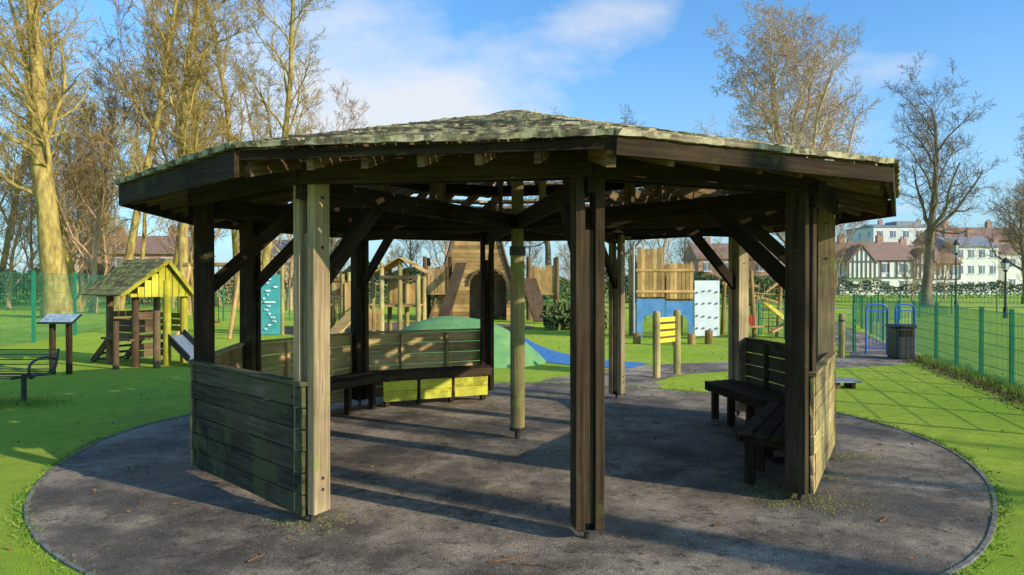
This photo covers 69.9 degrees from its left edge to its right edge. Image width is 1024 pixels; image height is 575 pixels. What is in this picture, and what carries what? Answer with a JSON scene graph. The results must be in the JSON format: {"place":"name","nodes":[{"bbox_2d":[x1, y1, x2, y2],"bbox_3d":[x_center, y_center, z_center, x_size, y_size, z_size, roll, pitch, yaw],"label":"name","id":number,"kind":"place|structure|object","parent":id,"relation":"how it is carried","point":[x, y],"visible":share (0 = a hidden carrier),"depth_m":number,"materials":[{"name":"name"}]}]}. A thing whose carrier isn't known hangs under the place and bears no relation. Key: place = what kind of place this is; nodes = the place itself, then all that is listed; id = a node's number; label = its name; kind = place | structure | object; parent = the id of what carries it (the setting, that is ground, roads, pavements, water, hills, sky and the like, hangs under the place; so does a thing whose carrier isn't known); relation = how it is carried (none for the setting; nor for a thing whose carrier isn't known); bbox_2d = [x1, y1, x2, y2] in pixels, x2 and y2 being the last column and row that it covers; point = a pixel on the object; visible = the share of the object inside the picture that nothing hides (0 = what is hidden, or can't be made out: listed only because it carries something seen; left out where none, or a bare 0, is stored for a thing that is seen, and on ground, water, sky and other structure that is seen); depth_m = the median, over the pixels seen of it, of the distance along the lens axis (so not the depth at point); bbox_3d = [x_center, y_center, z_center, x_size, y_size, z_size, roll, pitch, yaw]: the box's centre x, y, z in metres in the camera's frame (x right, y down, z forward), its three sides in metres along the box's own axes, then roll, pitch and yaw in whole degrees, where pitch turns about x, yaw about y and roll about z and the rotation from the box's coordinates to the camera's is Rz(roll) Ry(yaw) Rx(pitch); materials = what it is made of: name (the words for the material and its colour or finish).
{"place":"outdoors","nodes":[
{"label":"outdoors","id":0,"kind":"place"},
{"bbox_2d":[86,254,192,269],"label":"walls","id":1,"kind":"structure","parent":0,"point":[153,256],"depth_m":87.95,"materials":[{"name":"brick"}]},
{"bbox_2d":[76,236,215,256],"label":"roof","id":2,"kind":"structure","parent":1,"relation":"on","point":[152,246],"depth_m":89.97,"materials":[{"name":"brown tile"}]},
{"bbox_2d":[29,383,992,574],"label":"asphalt pavement","id":3,"kind":"structure","parent":0,"point":[637,490],"depth_m":5.60,"materials":[{"name":"grey asphalt"}]},
{"bbox_2d":[115,110,900,538],"bbox_3d":[0.056,-0.122,7.970,7.592,3.550,7.639,0,0,0],"label":"wooden gazebo","id":4,"kind":"object","parent":3,"relation":"on","point":[259,432],"visible":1,"depth_m":5.77,"materials":[{"name":"brown wood"}]},
{"bbox_2d":[54,384,986,574],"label":"fallen leaves","id":5,"kind":"object","parent":3,"relation":"on","point":[532,496],"depth_m":5.32,"materials":[{"name":"plant"}]},
{"bbox_2d":[261,449,911,534],"bbox_3d":[1.131,1.657,5.665,6.052,0.007,1.848,0,0,-22],"label":"ground moss","id":6,"kind":"object","parent":3,"relation":"on","point":[756,484],"visible":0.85,"depth_m":5.72,"materials":[{"name":"plant"}]},
{"bbox_2d":[0,285,1023,574],"bbox_3d":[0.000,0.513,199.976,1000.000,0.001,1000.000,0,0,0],"label":"grass ground","id":7,"kind":"structure","parent":0,"point":[986,433],"depth_m":11.28,"materials":[{"name":"green plant"}]},
{"bbox_2d":[0,119,34,266],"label":"bare tree","id":8,"kind":"object","parent":7,"relation":"on","point":[1,190],"visible":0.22,"depth_m":52.09,"materials":[{"name":"brown plant"}]},
{"bbox_2d":[0,349,59,404],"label":"metal bench","id":9,"kind":"object","parent":7,"relation":"on","point":[24,376],"visible":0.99,"depth_m":10.38,"materials":[{"name":"metal"}]},
{"bbox_2d":[0,149,59,305],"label":"bare tree","id":10,"kind":"object","parent":7,"relation":"on","point":[33,251],"visible":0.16,"depth_m":53.89,"materials":[{"name":"brown plant"}]},
{"bbox_2d":[0,0,72,300],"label":"bare tree","id":11,"kind":"object","parent":7,"relation":"on","point":[5,243],"visible":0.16,"depth_m":60.15,"materials":[{"name":"brown plant"}]},
{"bbox_2d":[0,131,74,309],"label":"bare tree","id":12,"kind":"object","parent":7,"relation":"on","point":[19,231],"visible":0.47,"depth_m":46.31,"materials":[{"name":"brown plant"}]},
{"bbox_2d":[0,393,75,410],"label":"grass tufts","id":13,"kind":"object","parent":7,"relation":"on","point":[11,402],"visible":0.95,"depth_m":10.21,"materials":[{"name":"plant"}]},
{"bbox_2d":[0,271,106,345],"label":"fence","id":14,"kind":"object","parent":7,"relation":"on","point":[76,280],"visible":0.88,"depth_m":21.36,"materials":[{"name":"metal"}]},
{"bbox_2d":[0,0,107,317],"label":"bare tree","id":15,"kind":"object","parent":7,"relation":"on","point":[51,252],"visible":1,"depth_m":35.58,"materials":[{"name":"brown plant"}]},
{"bbox_2d":[0,0,113,311],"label":"bare tree","id":16,"kind":"object","parent":7,"relation":"on","point":[70,268],"visible":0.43,"depth_m":42.58,"materials":[{"name":"brown plant"}]},
{"bbox_2d":[36,314,81,373],"bbox_3d":[-8.435,1.060,13.656,0.670,1.118,0.312,0,0,0],"label":"information board","id":17,"kind":"object","parent":7,"relation":"on","point":[53,320],"visible":0.97,"depth_m":13.63,"materials":[{"name":"brown wood"}]},
{"bbox_2d":[25,46,121,300],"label":"bare tree","id":18,"kind":"object","parent":7,"relation":"on","point":[105,232],"visible":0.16,"depth_m":65.15,"materials":[{"name":"brown plant"}]},
{"bbox_2d":[36,117,118,305],"bbox_3d":[-32.372,-6.115,54.180,5.987,15.225,8.606,0,0,-28],"label":"bare tree","id":19,"kind":"object","parent":7,"relation":"on","point":[83,285],"visible":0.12,"depth_m":54.00,"materials":[{"name":"brown plant"}]},
{"bbox_2d":[56,87,116,243],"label":"bare tree","id":20,"kind":"object","parent":7,"relation":"on","point":[92,156],"visible":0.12,"depth_m":68.77,"materials":[{"name":"brown plant"}]},
{"bbox_2d":[3,42,172,272],"bbox_3d":[-27.979,-7.723,48.611,10.491,18.561,7.299,0,0,-1],"label":"bare tree","id":21,"kind":"object","parent":7,"relation":"on","point":[74,250],"visible":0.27,"depth_m":48.14,"materials":[{"name":"brown plant"}]},
{"bbox_2d":[52,66,140,262],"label":"bare tree","id":22,"kind":"object","parent":7,"relation":"on","point":[126,225],"visible":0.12,"depth_m":76.16,"materials":[{"name":"brown plant"}]},
{"bbox_2d":[16,43,180,312],"bbox_3d":[-24.463,-6.987,42.966,6.738,17.133,9.684,0,0,9],"label":"bare tree","id":23,"kind":"object","parent":7,"relation":"on","point":[98,232],"visible":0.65,"depth_m":42.40,"materials":[{"name":"brown plant"}]},
{"bbox_2d":[83,167,130,300],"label":"bare tree","id":24,"kind":"object","parent":7,"relation":"on","point":[112,241],"visible":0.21,"depth_m":70.68,"materials":[{"name":"brown plant"}]},
{"bbox_2d":[79,259,193,368],"bbox_3d":[-7.712,0.531,15.317,2.904,2.267,1.669,0,0,33],"label":"wooden playhouse","id":25,"kind":"object","parent":7,"relation":"on","point":[156,279],"visible":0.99,"depth_m":15.13,"materials":[{"name":"yellow wood"}]},
{"bbox_2d":[69,0,217,310],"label":"bare tree","id":26,"kind":"object","parent":7,"relation":"on","point":[134,226],"visible":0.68,"depth_m":40.12,"materials":[{"name":"brown plant"}]},
{"bbox_2d":[111,81,182,298],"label":"bare tree","id":27,"kind":"object","parent":7,"relation":"on","point":[144,225],"visible":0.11,"depth_m":81.90,"materials":[{"name":"brown plant"}]},
{"bbox_2d":[81,0,253,269],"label":"bare tree","id":28,"kind":"object","parent":7,"relation":"on","point":[190,227],"visible":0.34,"depth_m":43.71,"materials":[{"name":"brown plant"}]},
{"bbox_2d":[0,258,339,303],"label":"brown thicket","id":29,"kind":"object","parent":7,"relation":"on","point":[228,284],"visible":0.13,"depth_m":59.30,"materials":[{"name":"plant"}]},
{"bbox_2d":[111,0,231,307],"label":"bare tree","id":30,"kind":"object","parent":7,"relation":"on","point":[175,261],"visible":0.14,"depth_m":48.46,"materials":[{"name":"brown plant"}]},
{"bbox_2d":[103,0,265,314],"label":"bare tree","id":31,"kind":"object","parent":7,"relation":"on","point":[183,230],"visible":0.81,"depth_m":40.07,"materials":[{"name":"brown plant"}]},
{"bbox_2d":[131,0,245,306],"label":"bare tree","id":32,"kind":"object","parent":7,"relation":"on","point":[216,294],"visible":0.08,"depth_m":53.13,"materials":[{"name":"brown plant"}]},
{"bbox_2d":[156,218,227,304],"bbox_3d":[-23.690,-4.419,55.582,6.649,11.763,4.626,0,0,18],"label":"bare tree","id":33,"kind":"object","parent":7,"relation":"on","point":[189,239],"visible":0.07,"depth_m":54.87,"materials":[{"name":"brown plant"}]},
{"bbox_2d":[175,263,239,338],"bbox_3d":[-9.300,0.400,22.973,2.000,2.362,1.515,0,0,0],"label":"log swing frame","id":34,"kind":"object","parent":7,"relation":"on","point":[189,273],"visible":0.45,"depth_m":22.80,"materials":[{"name":"wood"}]},
{"bbox_2d":[163,0,281,306],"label":"bare tree","id":35,"kind":"object","parent":7,"relation":"on","point":[234,233],"visible":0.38,"depth_m":49.42,"materials":[{"name":"brown plant"}]},
{"bbox_2d":[210,55,287,260],"bbox_3d":[-20.232,-8.233,57.598,5.864,19.432,6.784,0,0,28],"label":"bare tree","id":36,"kind":"object","parent":7,"relation":"on","point":[258,118],"visible":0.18,"depth_m":55.98,"materials":[{"name":"brown plant"}]},
{"bbox_2d":[202,0,335,269],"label":"bare tree","id":37,"kind":"object","parent":7,"relation":"on","point":[285,132],"visible":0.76,"depth_m":41.72,"materials":[{"name":"brown plant"}]},
{"bbox_2d":[261,275,279,334],"bbox_3d":[-7.900,0.558,23.974,0.620,1.960,0.060,0,0,0],"label":"board","id":38,"kind":"object","parent":7,"relation":"on","point":[274,311],"visible":0.71,"depth_m":23.94,"materials":[{"name":"plastic"}]},
{"bbox_2d":[261,265,283,334],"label":"posts","id":39,"kind":"object","parent":7,"relation":"on","point":[282,296],"visible":0.46,"depth_m":23.97,"materials":[{"name":"brown wood"}]},
{"bbox_2d":[272,78,369,309],"bbox_3d":[-13.346,-6.307,46.743,8.877,15.705,6.176,0,0,-18],"label":"bare tree","id":40,"kind":"object","parent":7,"relation":"on","point":[290,262],"visible":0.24,"depth_m":47.22,"materials":[{"name":"brown plant"}]},
{"bbox_2d":[115,286,569,324],"bbox_3d":[-6.443,0.721,33.552,21.013,1.560,4.684,0,0,-25],"label":"fence","id":41,"kind":"object","parent":7,"relation":"on","point":[223,310],"visible":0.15,"depth_m":32.95,"materials":[{"name":"metal"}]},
{"bbox_2d":[330,262,437,302],"bbox_3d":[-9.013,-0.749,61.958,14.333,4.326,4.712,0,0,0],"label":"evergreen hedge","id":42,"kind":"object","parent":7,"relation":"on","point":[413,271],"visible":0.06,"depth_m":61.25,"materials":[{"name":"green plant"}]},
{"bbox_2d":[280,322,534,335],"bbox_3d":[-3.993,1.532,27.343,9.755,0.001,9.459,0,0,0],"label":"playground bark surface","id":43,"kind":"object","parent":7,"relation":"on","point":[289,330],"visible":0.18,"depth_m":27.98,"materials":[{"name":"wood"}]},
{"bbox_2d":[330,257,430,336],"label":"timber play fort","id":44,"kind":"structure","parent":43,"relation":"on","point":[411,295],"depth_m":24.13,"materials":[{"name":"brown wood"}]},
{"bbox_2d":[390,239,426,267],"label":"bare tree","id":45,"kind":"object","parent":7,"relation":"on","point":[412,255],"visible":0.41,"depth_m":100.45,"materials":[{"name":"brown plant"}]},
{"bbox_2d":[422,197,472,271],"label":"bare tree","id":46,"kind":"object","parent":7,"relation":"on","point":[445,252],"visible":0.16,"depth_m":98.48,"materials":[{"name":"brown plant"}]},
{"bbox_2d":[369,316,545,367],"bbox_3d":[-1.250,1.111,15.877,4.000,0.985,2.900,0,0,0],"label":"green rubber mound","id":47,"kind":"object","parent":7,"relation":"on","point":[502,348],"visible":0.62,"depth_m":15.28,"materials":[{"name":"rubber"}]},
{"bbox_2d":[423,241,558,321],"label":"timber play tower","id":48,"kind":"structure","parent":7,"relation":"on","point":[455,291],"depth_m":33.48,"materials":[{"name":"wood"}]},
{"bbox_2d":[24,382,997,574],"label":"concrete edging","id":49,"kind":"object","parent":7,"relation":"on","point":[46,547],"visible":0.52,"depth_m":5.19,"materials":[{"name":"concrete"}]},
{"bbox_2d":[1,331,1020,558],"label":"fallen leaves","id":50,"kind":"object","parent":7,"relation":"on","point":[372,466],"visible":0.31,"depth_m":7.13,"materials":[{"name":"plant"}]},
{"bbox_2d":[524,241,544,275],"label":"bare tree","id":51,"kind":"object","parent":7,"relation":"on","point":[529,254],"visible":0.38,"depth_m":115.54,"materials":[{"name":"brown plant"}]},
{"bbox_2d":[524,105,563,297],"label":"bare tree","id":52,"kind":"object","parent":7,"relation":"on","point":[547,252],"visible":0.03,"depth_m":84.79,"materials":[{"name":"brown plant"}]},
{"bbox_2d":[540,299,608,329],"bbox_3d":[2.282,1.030,26.969,2.562,1.221,1.705,0,0,0],"label":"ivy shrub","id":53,"kind":"object","parent":7,"relation":"on","point":[556,313],"visible":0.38,"depth_m":26.53,"materials":[{"name":"green plant"}]},
{"bbox_2d":[525,338,648,367],"bbox_3d":[0.479,1.574,19.222,2.457,0.001,10.047,0,0,-17],"label":"blue safety surface","id":54,"kind":"object","parent":7,"relation":"on","point":[546,354],"visible":0.33,"depth_m":16.86,"materials":[{"name":"rubber"}]},
{"bbox_2d":[606,104,644,296],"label":"bare tree","id":55,"kind":"object","parent":7,"relation":"on","point":[631,249],"visible":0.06,"depth_m":81.22,"materials":[{"name":"brown plant"}]},
{"bbox_2d":[525,269,784,302],"bbox_3d":[12.501,-0.177,63.950,27.339,3.232,4.787,0,0,0],"label":"evergreen hedge","id":56,"kind":"object","parent":7,"relation":"on","point":[563,282],"visible":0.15,"depth_m":63.23,"materials":[{"name":"green plant"}]},
{"bbox_2d":[637,238,682,266],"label":"bare tree","id":57,"kind":"object","parent":7,"relation":"on","point":[665,242],"visible":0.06,"depth_m":90.27,"materials":[{"name":"brown plant"}]},
{"bbox_2d":[633,330,712,344],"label":"stepping logs","id":58,"kind":"object","parent":7,"relation":"on","point":[691,337],"visible":0.56,"depth_m":20.39,"materials":[{"name":"wood"}]},
{"bbox_2d":[628,239,719,337],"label":"play castle","id":59,"kind":"structure","parent":7,"relation":"on","point":[654,283],"depth_m":22.45,"materials":[{"name":"brown wood"}]},
{"bbox_2d":[664,237,706,268],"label":"bare tree","id":60,"kind":"object","parent":7,"relation":"on","point":[686,258],"visible":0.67,"depth_m":107.36,"materials":[{"name":"brown plant"}]},
{"bbox_2d":[644,299,855,351],"bbox_3d":[7.522,0.944,25.527,0.718,1.210,15.256,0,0,-9],"label":"fence","id":61,"kind":"object","parent":7,"relation":"on","point":[853,314],"visible":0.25,"depth_m":22.11,"materials":[{"name":"metal"}]},
{"bbox_2d":[720,271,782,337],"bbox_3d":[7.862,0.444,23.330,2.360,2.246,2.229,0,0,0],"label":"log climbing frame","id":62,"kind":"object","parent":7,"relation":"on","point":[753,314],"visible":0.66,"depth_m":23.01,"materials":[{"name":"brown wood"}]},
{"bbox_2d":[693,0,884,235],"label":"plane tree","id":63,"kind":"object","parent":7,"relation":"on","point":[771,117],"visible":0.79,"depth_m":44.53,"materials":[{"name":"beige plant"}]},
{"bbox_2d":[764,110,819,251],"bbox_3d":[23.885,-7.323,64.772,10.707,17.505,7.107,-1,1,-65],"label":"bare tree","id":64,"kind":"object","parent":7,"relation":"on","point":[782,238],"visible":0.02,"depth_m":63.92,"materials":[{"name":"brown plant"}]},
{"bbox_2d":[838,314,844,357],"bbox_3d":[7.550,1.101,16.777,0.144,1.000,0.144,0,0,0],"label":"wooden bollard","id":65,"kind":"object","parent":7,"relation":"on","point":[841,335],"visible":1,"depth_m":16.73,"materials":[{"name":"brown wood"}]},
{"bbox_2d":[835,378,861,388],"bbox_3d":[5.375,1.564,11.909,0.450,0.140,0.380,0,0,0],"label":"timber step","id":66,"kind":"object","parent":7,"relation":"on","point":[850,383],"visible":0.67,"depth_m":11.78,"materials":[{"name":"grey wood"}]},
{"bbox_2d":[835,221,874,299],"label":"bare tree","id":67,"kind":"object","parent":7,"relation":"on","point":[843,254],"visible":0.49,"depth_m":74.74,"materials":[{"name":"brown plant"}]},
{"bbox_2d":[835,260,912,294],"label":"walls","id":68,"kind":"structure","parent":7,"relation":"on","point":[894,282],"depth_m":105.96,"materials":[{"name":"paint"}]},
{"bbox_2d":[846,250,874,277],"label":"gable walls","id":69,"kind":"structure","parent":68,"relation":"on","point":[860,266],"depth_m":105.16,"materials":[{"name":"paint"}]},
{"bbox_2d":[840,246,913,277],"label":"timber framing","id":70,"kind":"object","parent":69,"relation":"attached to","point":[871,261],"visible":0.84,"depth_m":105.09,"materials":[{"name":"wood"}]},
{"bbox_2d":[846,264,907,289],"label":"windows","id":71,"kind":"structure","parent":68,"relation":"attached to","point":[885,268],"depth_m":105.90,"materials":[{"name":"grey glass"}]},
{"bbox_2d":[755,277,1021,297],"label":"evergreen hedge","id":72,"kind":"object","parent":7,"relation":"on","point":[1010,286],"visible":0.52,"depth_m":83.62,"materials":[{"name":"green plant"}]},
{"bbox_2d":[895,235,935,299],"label":"bare tree","id":73,"kind":"object","parent":7,"relation":"on","point":[910,262],"visible":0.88,"depth_m":66.17,"materials":[{"name":"brown plant"}]},
{"bbox_2d":[906,223,944,291],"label":"bare tree","id":74,"kind":"object","parent":7,"relation":"on","point":[920,237],"visible":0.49,"depth_m":70.81,"materials":[{"name":"brown plant"}]},
{"bbox_2d":[835,290,1022,302],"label":"metal railing","id":75,"kind":"object","parent":7,"relation":"on","point":[932,290],"visible":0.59,"depth_m":59.96,"materials":[{"name":"metal"}]},
{"bbox_2d":[913,263,959,294],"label":"walls","id":76,"kind":"structure","parent":7,"relation":"on","point":[953,277],"depth_m":107.96,"materials":[{"name":"paint"}]},
{"bbox_2d":[853,291,1023,340],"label":"fence","id":77,"kind":"object","parent":7,"relation":"on","point":[893,302],"visible":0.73,"depth_m":30.96,"materials":[{"name":"metal"}]},
{"bbox_2d":[881,49,1009,306],"bbox_3d":[30.407,-7.883,51.879,11.496,18.795,7.631,0,1,-50],"label":"bare tree","id":78,"kind":"object","parent":7,"relation":"on","point":[932,222],"visible":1,"depth_m":52.20,"materials":[{"name":"brown plant"}]},
{"bbox_2d":[934,222,971,298],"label":"bare tree","id":79,"kind":"object","parent":7,"relation":"on","point":[948,251],"visible":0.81,"depth_m":78.19,"materials":[{"name":"brown plant"}]},
{"bbox_2d":[889,356,1023,409],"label":"leaf litter","id":80,"kind":"object","parent":7,"relation":"on","point":[973,381],"visible":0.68,"depth_m":12.47,"materials":[{"name":"brown plant"}]},
{"bbox_2d":[907,354,1023,409],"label":"grass tufts","id":81,"kind":"object","parent":7,"relation":"on","point":[972,373],"visible":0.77,"depth_m":13.19,"materials":[{"name":"plant"}]},
{"bbox_2d":[912,300,1023,388],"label":"fence","id":82,"kind":"object","parent":7,"relation":"on","point":[972,326],"visible":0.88,"depth_m":13.68,"materials":[{"name":"metal"}]},
{"bbox_2d":[973,175,1023,303],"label":"bare tree","id":83,"kind":"object","parent":7,"relation":"on","point":[1019,240],"visible":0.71,"depth_m":60.11,"materials":[{"name":"brown plant"}]},
{"bbox_2d":[973,133,1023,248],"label":"bare tree","id":84,"kind":"object","parent":7,"relation":"on","point":[1013,199],"visible":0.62,"depth_m":63.35,"materials":[{"name":"beige plant"}]},
{"bbox_2d":[982,112,1023,237],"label":"bare tree","id":85,"kind":"object","parent":7,"relation":"on","point":[1014,221],"visible":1,"depth_m":50.94,"materials":[{"name":"brown plant"}]},
{"bbox_2d":[1000,258,1010,317],"bbox_3d":[23.900,0.019,35.471,0.520,2.940,0.450,0,0,0],"label":"street lamp","id":86,"kind":"object","parent":7,"relation":"on","point":[1005,262],"visible":0.93,"depth_m":35.42,"materials":[{"name":"black metal"}]},
{"bbox_2d":[1000,220,1023,281],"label":"bare tree","id":87,"kind":"object","parent":7,"relation":"on","point":[1016,249],"visible":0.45,"depth_m":82.80,"materials":[{"name":"brown plant"}]},
{"bbox_2d":[0,0,1023,283],"label":"sky","id":88,"kind":"structure","parent":0,"point":[410,60],"materials":[{"name":"blue"}]},
{"bbox_2d":[160,304,1023,308],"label":"path","id":89,"kind":"structure","parent":0,"point":[776,308],"depth_m":51.02,"materials":[{"name":"asphalt"}]},
{"bbox_2d":[953,239,959,306],"bbox_3d":[31.500,-1.023,51.965,0.520,4.830,0.450,0,0,0],"label":"street lamp","id":90,"kind":"object","parent":89,"relation":"on","point":[956,244],"visible":0.94,"depth_m":51.92,"materials":[{"name":"black metal"}]},
{"bbox_2d":[537,322,920,387],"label":"path","id":91,"kind":"structure","parent":0,"point":[859,357],"depth_m":15.09,"materials":[{"name":"asphalt"}]},
{"bbox_2d":[653,310,680,377],"bbox_3d":[2.840,1.030,13.426,0.136,1.220,0.829,0,0,44],"label":"play panel on posts","id":92,"kind":"object","parent":91,"relation":"on","point":[666,329],"visible":0.88,"depth_m":13.39,"materials":[{"name":"yellow wood"}]},
{"bbox_2d":[865,303,915,354],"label":"blue gate","id":93,"kind":"structure","parent":91,"relation":"on","point":[895,316],"depth_m":17.46,"materials":[{"name":"metal"}]},
{"bbox_2d":[885,324,916,358],"bbox_3d":[8.750,1.212,16.477,0.480,0.780,0.480,0,0,0],"label":"litter bin","id":94,"kind":"object","parent":91,"relation":"on","point":[900,341],"visible":0.99,"depth_m":16.27,"materials":[{"name":"black metal"}]},
{"bbox_2d":[682,243,777,260],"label":"roof","id":95,"kind":"structure","parent":0,"point":[697,251],"depth_m":120.71,"materials":[{"name":"brown tile"}]},
{"bbox_2d":[687,259,784,293],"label":"walls","id":96,"kind":"structure","parent":0,"point":[701,268],"depth_m":117.96,"materials":[{"name":"brick"}]},
{"bbox_2d":[835,242,914,260],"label":"roof","id":97,"kind":"structure","parent":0,"point":[889,251],"depth_m":108.11,"materials":[{"name":"brown tile"}]},
{"bbox_2d":[845,221,953,244],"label":"white apartment block","id":98,"kind":"structure","parent":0,"point":[894,231],"depth_m":149.91,"materials":[{"name":"paint"}]},
{"bbox_2d":[904,245,961,262],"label":"roof","id":99,"kind":"structure","parent":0,"point":[910,248],"depth_m":110.18,"materials":[{"name":"brown tile"}]},
{"bbox_2d":[934,236,999,246],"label":"roof","id":100,"kind":"structure","parent":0,"point":[973,241],"depth_m":112.37,"materials":[{"name":"tile"}]},
{"bbox_2d":[912,227,1023,243],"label":"roof","id":101,"kind":"structure","parent":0,"point":[977,231],"depth_m":128.12,"materials":[{"name":"brown tile"}]},
{"bbox_2d":[949,247,997,293],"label":"walls","id":102,"kind":"structure","parent":0,"point":[976,276],"depth_m":109.95,"materials":[{"name":"paint"}]},
{"bbox_2d":[958,250,995,289],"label":"windows","id":103,"kind":"structure","parent":102,"relation":"attached to","point":[980,267],"depth_m":109.89,"materials":[{"name":"white glass"}]},
{"bbox_2d":[958,249,996,289],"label":"window frames","id":104,"kind":"structure","parent":102,"relation":"attached to","point":[979,265],"depth_m":109.86,"materials":[{"name":"wood"}]},
{"bbox_2d":[998,254,1021,293],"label":"walls","id":105,"kind":"structure","parent":0,"point":[1012,273],"depth_m":112.96,"materials":[{"name":"paint"}]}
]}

